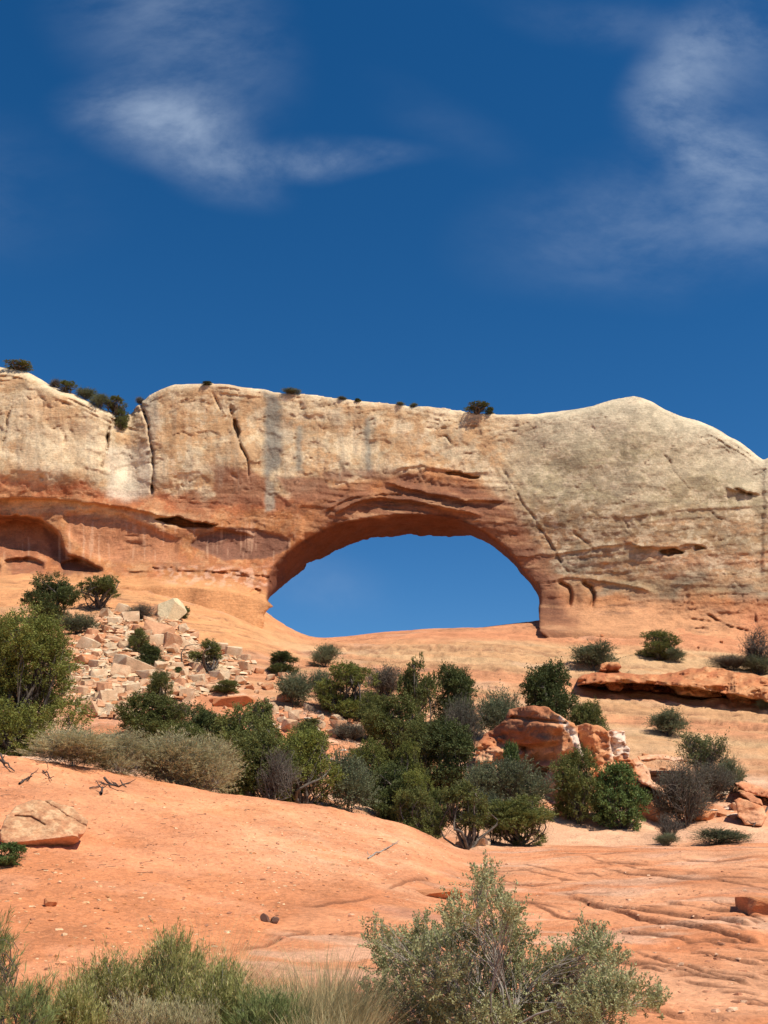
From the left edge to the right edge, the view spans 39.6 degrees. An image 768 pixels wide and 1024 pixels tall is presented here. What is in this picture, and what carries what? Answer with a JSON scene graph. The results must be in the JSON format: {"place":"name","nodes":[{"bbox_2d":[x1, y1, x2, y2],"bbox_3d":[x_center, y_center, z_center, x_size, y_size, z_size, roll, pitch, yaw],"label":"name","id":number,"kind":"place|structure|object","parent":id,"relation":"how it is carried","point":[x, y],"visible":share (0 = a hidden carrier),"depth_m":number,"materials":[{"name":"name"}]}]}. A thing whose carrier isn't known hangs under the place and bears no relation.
{"place":"outdoors","nodes":[
{"label":"outdoors","id":0,"kind":"place"},
{"bbox_2d":[106,893,328,999],"bbox_3d":[-1.565,4.038,9.793,2.065,1.078,2.150,4,-18,-12],"label":"shrub","id":1,"kind":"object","parent":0,"point":[227,952],"depth_m":9.83,"materials":[{"name":"plant"}]},
{"bbox_2d":[169,917,351,1008],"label":"golden grass","id":2,"kind":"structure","parent":0,"point":[258,965],"depth_m":9.54,"materials":[{"name":"plant"}]},
{"bbox_2d":[245,931,402,1004],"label":"golden grass","id":3,"kind":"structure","parent":0,"point":[328,970],"depth_m":9.49,"materials":[{"name":"plant"}]},
{"bbox_2d":[0,573,767,1023],"bbox_3d":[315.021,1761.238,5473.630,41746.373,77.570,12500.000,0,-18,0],"label":"ground","id":4,"kind":"structure","parent":0,"point":[574,857],"depth_m":23.40,"materials":[{"name":"orange stone"}]},
{"bbox_2d":[0,841,27,866],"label":"shrub","id":5,"kind":"object","parent":4,"relation":"on","point":[9,848],"visible":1,"depth_m":18.17,"materials":[{"name":"green plant"}]},
{"bbox_2d":[0,905,69,1023],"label":"spiky shrub","id":6,"kind":"object","parent":4,"relation":"on","point":[22,1004],"visible":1,"depth_m":7.61,"materials":[{"name":"green plant"}]},
{"bbox_2d":[0,800,87,845],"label":"boulder","id":7,"kind":"object","parent":4,"relation":"on","point":[40,822],"visible":0.81,"depth_m":20.23,"materials":[{"name":"stone"}]},
{"bbox_2d":[0,600,95,756],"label":"juniper tree","id":8,"kind":"object","parent":4,"relation":"on","point":[25,688],"visible":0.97,"depth_m":43.32,"materials":[{"name":"green plant"}]},
{"bbox_2d":[17,570,83,620],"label":"juniper tree","id":9,"kind":"object","parent":4,"relation":"on","point":[52,595],"visible":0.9,"depth_m":84.64,"materials":[{"name":"green plant"}]},
{"bbox_2d":[7,720,127,770],"bbox_3d":[-8.486,6.410,28.857,3.217,1.481,3.285,14,-23,-38],"label":"shrub","id":10,"kind":"object","parent":4,"relation":"on","point":[78,745],"visible":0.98,"depth_m":28.55,"materials":[{"name":"beige plant"}]},
{"bbox_2d":[54,611,105,635],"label":"shrub","id":11,"kind":"object","parent":4,"relation":"on","point":[77,623],"visible":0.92,"depth_m":79.95,"materials":[{"name":"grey plant"}]},
{"bbox_2d":[32,970,130,1023],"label":"rabbitbrush","id":12,"kind":"object","parent":4,"relation":"on","point":[79,1009],"visible":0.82,"depth_m":7.91,"materials":[{"name":"green plant"}]},
{"bbox_2d":[76,574,120,609],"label":"pinyon tree","id":13,"kind":"object","parent":4,"relation":"on","point":[103,587],"visible":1,"depth_m":91.59,"materials":[{"name":"green plant"}]},
{"bbox_2d":[30,935,174,1023],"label":"rabbitbrush","id":14,"kind":"object","parent":4,"relation":"on","point":[106,976],"visible":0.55,"depth_m":8.46,"materials":[{"name":"green plant"}]},
{"bbox_2d":[76,725,162,780],"bbox_3d":[-7.416,6.795,29.930,2.675,1.760,2.738,15,-23,-39],"label":"shrub","id":15,"kind":"object","parent":4,"relation":"on","point":[128,763],"visible":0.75,"depth_m":29.58,"materials":[{"name":"green plant"}]},
{"bbox_2d":[111,654,155,672],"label":"boulder","id":16,"kind":"object","parent":4,"relation":"on","point":[134,664],"visible":0.6,"depth_m":68.52,"materials":[{"name":"stone"}]},
{"bbox_2d":[126,627,149,653],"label":"juniper tree","id":17,"kind":"object","parent":4,"relation":"on","point":[135,642],"visible":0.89,"depth_m":75.58,"materials":[{"name":"green plant"}]},
{"bbox_2d":[134,643,162,664],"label":"juniper tree","id":18,"kind":"object","parent":4,"relation":"on","point":[152,652],"visible":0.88,"depth_m":70.61,"materials":[{"name":"green plant"}]},
{"bbox_2d":[111,689,192,744],"bbox_3d":[-10.925,9.617,49.477,3.686,2.915,4.366,15,-23,-40],"label":"juniper tree","id":19,"kind":"object","parent":4,"relation":"on","point":[151,719],"visible":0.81,"depth_m":49.04,"materials":[{"name":"green plant"}]},
{"bbox_2d":[62,611,256,717],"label":"rubble","id":20,"kind":"object","parent":4,"relation":"on","point":[103,712],"visible":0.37,"depth_m":72.44,"materials":[{"name":"stone"}]},
{"bbox_2d":[143,620,175,634],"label":"boulder","id":21,"kind":"object","parent":4,"relation":"on","point":[157,627],"visible":0.48,"depth_m":84.11,"materials":[{"name":"stone"}]},
{"bbox_2d":[145,670,174,701],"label":"juniper tree","id":22,"kind":"object","parent":4,"relation":"on","point":[156,685],"visible":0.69,"depth_m":58.96,"materials":[{"name":"green plant"}]},
{"bbox_2d":[101,981,221,1023],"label":"rabbitbrush","id":23,"kind":"object","parent":4,"relation":"on","point":[140,1015],"visible":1,"depth_m":7.87,"materials":[{"name":"beige plant"}]},
{"bbox_2d":[62,915,281,1023],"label":"rabbitbrush","id":24,"kind":"object","parent":4,"relation":"on","point":[167,973],"visible":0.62,"depth_m":8.59,"materials":[{"name":"green plant"}]},
{"bbox_2d":[117,724,226,788],"bbox_3d":[-6.159,7.226,30.702,3.435,2.248,3.508,-4,-18,13],"label":"shrub","id":25,"kind":"object","parent":4,"relation":"on","point":[176,756],"visible":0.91,"depth_m":30.25,"materials":[{"name":"beige plant"}]},
{"bbox_2d":[157,598,186,619],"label":"boulder","id":26,"kind":"object","parent":4,"relation":"on","point":[173,608],"visible":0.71,"depth_m":92.97,"materials":[{"name":"stone"}]},
{"bbox_2d":[152,719,209,775],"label":"juniper tree","id":27,"kind":"object","parent":4,"relation":"on","point":[188,728],"visible":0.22,"depth_m":42.86,"materials":[{"name":"green plant"}]},
{"bbox_2d":[176,700,218,741],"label":"juniper tree","id":28,"kind":"object","parent":4,"relation":"on","point":[201,715],"visible":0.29,"depth_m":45.95,"materials":[{"name":"green plant"}]},
{"bbox_2d":[181,638,224,673],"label":"pinyon tree","id":29,"kind":"object","parent":4,"relation":"on","point":[213,649],"visible":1,"depth_m":75.41,"materials":[{"name":"green plant"}]},
{"bbox_2d":[156,944,273,1023],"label":"rabbitbrush","id":30,"kind":"object","parent":4,"relation":"on","point":[222,979],"visible":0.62,"depth_m":8.28,"materials":[{"name":"green plant"}]},
{"bbox_2d":[178,728,252,793],"bbox_3d":[-5.000,7.496,31.235,2.633,2.386,2.572,9,-20,-26],"label":"shrub","id":31,"kind":"object","parent":4,"relation":"on","point":[223,769],"visible":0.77,"depth_m":30.90,"materials":[{"name":"grey plant"}]},
{"bbox_2d":[211,678,238,693],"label":"shrub","id":32,"kind":"object","parent":4,"relation":"on","point":[229,685],"visible":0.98,"depth_m":66.66,"materials":[{"name":"green plant"}]},
{"bbox_2d":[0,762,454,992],"bbox_3d":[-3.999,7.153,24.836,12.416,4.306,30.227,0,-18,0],"label":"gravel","id":33,"kind":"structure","parent":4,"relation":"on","point":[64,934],"depth_m":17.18,"materials":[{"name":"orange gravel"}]},
{"bbox_2d":[210,696,254,706],"bbox_3d":[-9.215,11.585,64.368,2.966,1.043,2.050,4,-18,-11],"label":"boulder","id":34,"kind":"object","parent":4,"relation":"on","point":[223,701],"visible":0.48,"depth_m":63.59,"materials":[{"name":"stone"}]},
{"bbox_2d":[203,701,267,796],"bbox_3d":[-5.786,9.515,42.133,2.830,3.972,3.262,-11,-21,32],"label":"juniper tree","id":35,"kind":"object","parent":4,"relation":"on","point":[228,727],"visible":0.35,"depth_m":42.02,"materials":[{"name":"green plant"}]},
{"bbox_2d":[233,696,282,739],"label":"pinyon tree","id":36,"kind":"object","parent":4,"relation":"on","point":[266,711],"visible":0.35,"depth_m":47.46,"materials":[{"name":"green plant"}]},
{"bbox_2d":[215,728,304,799],"bbox_3d":[-4.350,8.944,37.100,3.247,2.885,3.166,2,-18,-7],"label":"juniper tree","id":37,"kind":"object","parent":4,"relation":"on","point":[254,749],"visible":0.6,"depth_m":36.54,"materials":[{"name":"green plant"}]},
{"bbox_2d":[204,976,328,1023],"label":"green clump","id":38,"kind":"object","parent":4,"relation":"on","point":[223,1021],"visible":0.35,"depth_m":8.06,"materials":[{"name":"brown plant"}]},
{"bbox_2d":[219,977,327,1023],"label":"rabbitbrush","id":39,"kind":"object","parent":4,"relation":"on","point":[261,1013],"visible":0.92,"depth_m":7.88,"materials":[{"name":"green plant"}]},
{"bbox_2d":[254,740,305,800],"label":"shrub","id":40,"kind":"object","parent":4,"relation":"on","point":[277,775],"visible":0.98,"depth_m":35.33,"materials":[{"name":"grey plant"}]},
{"bbox_2d":[265,650,300,674],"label":"juniper tree","id":41,"kind":"object","parent":4,"relation":"on","point":[278,660],"visible":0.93,"depth_m":77.85,"materials":[{"name":"green plant"}]},
{"bbox_2d":[271,665,317,704],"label":"shrub","id":42,"kind":"object","parent":4,"relation":"on","point":[296,687],"visible":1,"depth_m":64.83,"materials":[{"name":"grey plant"}]},
{"bbox_2d":[218,964,373,1023],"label":"dry grass clump","id":43,"kind":"object","parent":4,"relation":"on","point":[314,1017],"visible":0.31,"depth_m":8.16,"materials":[{"name":"beige plant"}]},
{"bbox_2d":[259,725,352,804],"bbox_3d":[-2.943,9.361,39.026,3.863,3.422,3.469,8,-19,-23],"label":"juniper tree","id":44,"kind":"object","parent":4,"relation":"on","point":[307,741],"visible":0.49,"depth_m":38.67,"materials":[{"name":"green plant"}]},
{"bbox_2d":[212,928,415,1023],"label":"dry grass clump","id":45,"kind":"object","parent":4,"relation":"on","point":[341,992],"visible":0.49,"depth_m":8.47,"materials":[{"name":"beige plant"}]},
{"bbox_2d":[248,994,387,1023],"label":"dry grass clump","id":46,"kind":"object","parent":4,"relation":"on","point":[323,1020],"visible":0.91,"depth_m":7.88,"materials":[{"name":"beige plant"}]},
{"bbox_2d":[307,639,342,666],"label":"shrub","id":47,"kind":"object","parent":4,"relation":"on","point":[327,655],"visible":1,"depth_m":86.10,"materials":[{"name":"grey plant"}]},
{"bbox_2d":[226,821,436,894],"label":"gravel","id":48,"kind":"structure","parent":4,"relation":"on","point":[316,854],"depth_m":22.92,"materials":[{"name":"orange gravel"}]},
{"bbox_2d":[311,657,382,719],"bbox_3d":[-2.215,10.731,64.145,4.461,3.990,4.336,6,-19,-19],"label":"juniper tree","id":49,"kind":"object","parent":4,"relation":"on","point":[343,703],"visible":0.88,"depth_m":63.71,"materials":[{"name":"green plant"}]},
{"bbox_2d":[325,721,369,739],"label":"shrub","id":50,"kind":"object","parent":4,"relation":"on","point":[343,731],"visible":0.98,"depth_m":57.88,"materials":[{"name":"grey plant"}]},
{"bbox_2d":[312,745,384,814],"bbox_3d":[-1.361,10.058,39.792,2.409,2.814,2.435,-14,-22,37],"label":"shrub","id":51,"kind":"object","parent":4,"relation":"on","point":[354,788],"visible":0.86,"depth_m":39.45,"materials":[{"name":"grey plant"}]},
{"bbox_2d":[290,955,429,1023],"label":"dry grass clump","id":52,"kind":"object","parent":4,"relation":"on","point":[387,1008],"visible":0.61,"depth_m":8.34,"materials":[{"name":"beige plant"}]},
{"bbox_2d":[354,690,386,740],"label":"juniper tree","id":53,"kind":"object","parent":4,"relation":"on","point":[375,699],"visible":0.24,"depth_m":59.28,"materials":[{"name":"green plant"}]},
{"bbox_2d":[347,734,396,808],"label":"juniper tree","id":54,"kind":"object","parent":4,"relation":"on","point":[371,754],"visible":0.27,"depth_m":43.61,"materials":[{"name":"green plant"}]},
{"bbox_2d":[362,661,404,697],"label":"shrub","id":55,"kind":"object","parent":4,"relation":"on","point":[388,678],"visible":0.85,"depth_m":72.37,"materials":[{"name":"grey plant"}]},
{"bbox_2d":[0,367,767,647],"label":"sandstone arch","id":56,"kind":"structure","parent":4,"relation":"on","point":[629,517],"depth_m":117.00,"materials":[{"name":"beige stone"}]},
{"bbox_2d":[2,358,33,371],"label":"shrub","id":57,"kind":"object","parent":56,"relation":"on","point":[20,365],"visible":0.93,"depth_m":124.18,"materials":[{"name":"green plant"}]},
{"bbox_2d":[104,395,127,415],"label":"shrub","id":58,"kind":"object","parent":56,"relation":"on","point":[112,405],"visible":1,"depth_m":122.23,"materials":[{"name":"green plant"}]},
{"bbox_2d":[365,760,412,821],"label":"juniper tree","id":59,"kind":"object","parent":4,"relation":"on","point":[390,779],"visible":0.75,"depth_m":41.36,"materials":[{"name":"green plant"}]},
{"bbox_2d":[358,690,427,761],"bbox_3d":[0.582,11.187,55.164,3.784,4.001,4.483,6,-19,-18],"label":"juniper tree","id":60,"kind":"object","parent":4,"relation":"on","point":[390,723],"visible":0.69,"depth_m":54.75,"materials":[{"name":"green plant"}]},
{"bbox_2d":[383,733,427,789],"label":"juniper tree","id":61,"kind":"object","parent":4,"relation":"on","point":[404,755],"visible":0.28,"depth_m":42.81,"materials":[{"name":"green plant"}]},
{"bbox_2d":[392,765,434,827],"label":"juniper tree","id":62,"kind":"object","parent":4,"relation":"on","point":[416,777],"visible":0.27,"depth_m":40.62,"materials":[{"name":"green plant"}]},
{"bbox_2d":[393,718,437,771],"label":"juniper tree","id":63,"kind":"object","parent":4,"relation":"on","point":[418,730],"visible":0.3,"depth_m":52.62,"materials":[{"name":"green plant"}]},
{"bbox_2d":[389,782,446,838],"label":"juniper tree","id":64,"kind":"object","parent":4,"relation":"on","point":[410,813],"visible":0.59,"depth_m":36.87,"materials":[{"name":"green plant"}]},
{"bbox_2d":[395,651,442,723],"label":"pinyon tree","id":65,"kind":"object","parent":4,"relation":"on","point":[414,688],"visible":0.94,"depth_m":61.58,"materials":[{"name":"green plant"}]},
{"bbox_2d":[422,785,455,833],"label":"juniper tree","id":66,"kind":"object","parent":4,"relation":"on","point":[437,796],"visible":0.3,"depth_m":40.38,"materials":[{"name":"green plant"}]},
{"bbox_2d":[416,888,462,898],"bbox_3d":[1.103,7.624,21.248,1.032,0.222,0.713,2,-18,-5],"label":"boulder","id":67,"kind":"object","parent":4,"relation":"on","point":[436,893],"visible":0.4,"depth_m":21.00,"materials":[{"name":"stone"}]},
{"bbox_2d":[411,715,479,798],"bbox_3d":[2.792,11.458,48.718,3.999,4.357,4.098,11,-21,-30],"label":"juniper tree","id":68,"kind":"object","parent":4,"relation":"on","point":[452,742],"visible":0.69,"depth_m":48.19,"materials":[{"name":"green plant"}]},
{"bbox_2d":[428,661,484,729],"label":"juniper tree","id":69,"kind":"object","parent":4,"relation":"on","point":[454,683],"visible":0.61,"depth_m":63.24,"materials":[{"name":"green plant"}]},
{"bbox_2d":[440,685,485,759],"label":"shrub","id":70,"kind":"object","parent":4,"relation":"on","point":[463,713],"visible":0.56,"depth_m":57.10,"materials":[{"name":"grey plant"}]},
{"bbox_2d":[438,778,499,849],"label":"pinyon tree","id":71,"kind":"object","parent":4,"relation":"on","point":[473,806],"visible":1,"depth_m":36.64,"materials":[{"name":"green plant"}]},
{"bbox_2d":[456,753,506,801],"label":"shrub","id":72,"kind":"object","parent":4,"relation":"on","point":[475,777],"visible":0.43,"depth_m":44.30,"materials":[{"name":"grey plant"}]},
{"bbox_2d":[212,710,766,819],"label":"rubble","id":73,"kind":"object","parent":4,"relation":"on","point":[472,762],"visible":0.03,"depth_m":52.38,"materials":[{"name":"stone"}]},
{"bbox_2d":[477,782,511,843],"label":"shrub","id":74,"kind":"object","parent":4,"relation":"on","point":[494,838],"visible":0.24,"depth_m":39.28,"materials":[{"name":"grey plant"}]},
{"bbox_2d":[473,678,522,732],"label":"shrub","id":75,"kind":"object","parent":4,"relation":"on","point":[495,710],"visible":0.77,"depth_m":60.98,"materials":[{"name":"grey plant"}]},
{"bbox_2d":[501,739,519,765],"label":"shrub","id":76,"kind":"object","parent":4,"relation":"on","point":[511,749],"visible":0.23,"depth_m":48.84,"materials":[{"name":"green plant"}]},
{"bbox_2d":[352,849,672,1023],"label":"saltbush","id":77,"kind":"object","parent":4,"relation":"on","point":[575,1005],"visible":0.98,"depth_m":8.73,"materials":[{"name":"green plant"}]},
{"bbox_2d":[478,751,558,816],"bbox_3d":[5.553,11.604,44.858,3.885,3.089,3.612,4,-18,-14],"label":"shrub","id":78,"kind":"object","parent":4,"relation":"on","point":[510,774],"visible":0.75,"depth_m":44.13,"materials":[{"name":"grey plant"}]},
{"bbox_2d":[487,793,559,845],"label":"juniper tree","id":79,"kind":"object","parent":4,"relation":"on","point":[514,816],"visible":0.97,"depth_m":38.00,"materials":[{"name":"green plant"}]},
{"bbox_2d":[518,656,583,721],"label":"juniper tree","id":80,"kind":"object","parent":4,"relation":"on","point":[542,686],"visible":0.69,"depth_m":63.28,"materials":[{"name":"green plant"}]},
{"bbox_2d":[475,705,636,805],"bbox_3d":[8.483,12.084,52.105,8.776,6.405,9.381,0,-18,0],"label":"red outcrop","id":81,"kind":"object","parent":4,"relation":"on","point":[544,735],"visible":0.34,"depth_m":51.27,"materials":[{"name":"stone"}]},
{"bbox_2d":[546,744,609,824],"bbox_3d":[8.175,11.556,45.089,2.842,3.559,2.400,-12,-21,33],"label":"juniper tree","id":82,"kind":"object","parent":4,"relation":"on","point":[574,792],"visible":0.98,"depth_m":44.78,"materials":[{"name":"green plant"}]},
{"bbox_2d":[564,698,609,730],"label":"juniper tree","id":83,"kind":"object","parent":4,"relation":"on","point":[589,713],"visible":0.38,"depth_m":59.03,"materials":[{"name":"green plant"}]},
{"bbox_2d":[565,636,625,670],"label":"shrub","id":84,"kind":"object","parent":4,"relation":"on","point":[595,654],"visible":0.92,"depth_m":89.70,"materials":[{"name":"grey plant"}]},
{"bbox_2d":[591,760,651,831],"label":"shrub","id":85,"kind":"object","parent":4,"relation":"on","point":[624,801],"visible":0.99,"depth_m":44.15,"materials":[{"name":"green plant"}]},
{"bbox_2d":[633,628,684,659],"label":"juniper tree","id":86,"kind":"object","parent":4,"relation":"on","point":[661,643],"visible":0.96,"depth_m":94.27,"materials":[{"name":"green plant"}]},
{"bbox_2d":[632,754,690,791],"bbox_3d":[13.646,12.829,52.500,3.061,2.286,7.492,-7,-19,21],"label":"flat rock","id":87,"kind":"object","parent":4,"relation":"on","point":[643,774],"visible":0.65,"depth_m":50.57,"materials":[{"name":"stone"}]},
{"bbox_2d":[652,831,679,845],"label":"shrub","id":88,"kind":"object","parent":4,"relation":"on","point":[665,839],"visible":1,"depth_m":37.69,"materials":[{"name":"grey plant"}]},
{"bbox_2d":[641,705,692,736],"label":"shrub","id":89,"kind":"object","parent":4,"relation":"on","point":[667,721],"visible":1,"depth_m":65.34,"materials":[{"name":"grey plant"}]},
{"bbox_2d":[652,810,684,844],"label":"shrub","id":90,"kind":"object","parent":4,"relation":"on","point":[665,826],"visible":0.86,"depth_m":39.06,"materials":[{"name":"grey plant"}]},
{"bbox_2d":[577,662,767,703],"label":"rock ledge","id":91,"kind":"object","parent":4,"relation":"on","point":[732,686],"visible":0.91,"depth_m":78.30,"materials":[{"name":"stone"}]},
{"bbox_2d":[638,749,728,826],"bbox_3d":[12.728,11.917,45.757,4.004,3.262,3.358,2,-18,-5],"label":"shrub","id":92,"kind":"object","parent":4,"relation":"on","point":[674,787],"visible":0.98,"depth_m":45.21,"materials":[{"name":"grey plant"}]},
{"bbox_2d":[669,726,731,775],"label":"shrub","id":93,"kind":"object","parent":4,"relation":"on","point":[692,747],"visible":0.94,"depth_m":52.47,"materials":[{"name":"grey plant"}]},
{"bbox_2d":[689,756,742,801],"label":"shrub","id":94,"kind":"object","parent":4,"relation":"on","point":[717,787],"visible":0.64,"depth_m":49.32,"materials":[{"name":"grey plant"}]},
{"bbox_2d":[688,826,754,843],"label":"shrub","id":95,"kind":"object","parent":4,"relation":"on","point":[721,835],"visible":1,"depth_m":37.26,"materials":[{"name":"green plant"}]},
{"bbox_2d":[700,652,760,669],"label":"shrub","id":96,"kind":"object","parent":4,"relation":"on","point":[732,661],"visible":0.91,"depth_m":92.06,"materials":[{"name":"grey plant"}]},
{"bbox_2d":[717,755,751,792],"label":"shrub","id":97,"kind":"object","parent":4,"relation":"on","point":[740,772],"visible":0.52,"depth_m":51.39,"materials":[{"name":"green plant"}]},
{"bbox_2d":[734,798,766,825],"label":"flat rock","id":98,"kind":"object","parent":4,"relation":"on","point":[751,812],"visible":0.96,"depth_m":44.91,"materials":[{"name":"stone"}]},
{"bbox_2d":[735,896,767,914],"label":"boulder","id":99,"kind":"object","parent":4,"relation":"on","point":[748,905],"visible":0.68,"depth_m":17.86,"materials":[{"name":"stone"}]},
{"bbox_2d":[735,781,767,797],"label":"flat rock","id":100,"kind":"object","parent":4,"relation":"on","point":[752,789],"visible":0.87,"depth_m":49.01,"materials":[{"name":"stone"}]},
{"bbox_2d":[737,625,767,674],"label":"shrub","id":101,"kind":"object","parent":4,"relation":"on","point":[757,646],"visible":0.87,"depth_m":92.21,"materials":[{"name":"grey plant"}]},
{"bbox_2d":[738,652,767,674],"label":"shrub","id":102,"kind":"object","parent":4,"relation":"on","point":[757,664],"visible":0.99,"depth_m":91.17,"materials":[{"name":"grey plant"}]},
{"bbox_2d":[0,0,767,637],"label":"sky","id":103,"kind":"structure","parent":0,"point":[517,207],"materials":[{"name":"blue"}]},
{"bbox_2d":[281,839,767,1012],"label":"gravel","id":104,"kind":"structure","parent":0,"point":[729,1009],"depth_m":14.98,"materials":[{"name":"orange gravel"}]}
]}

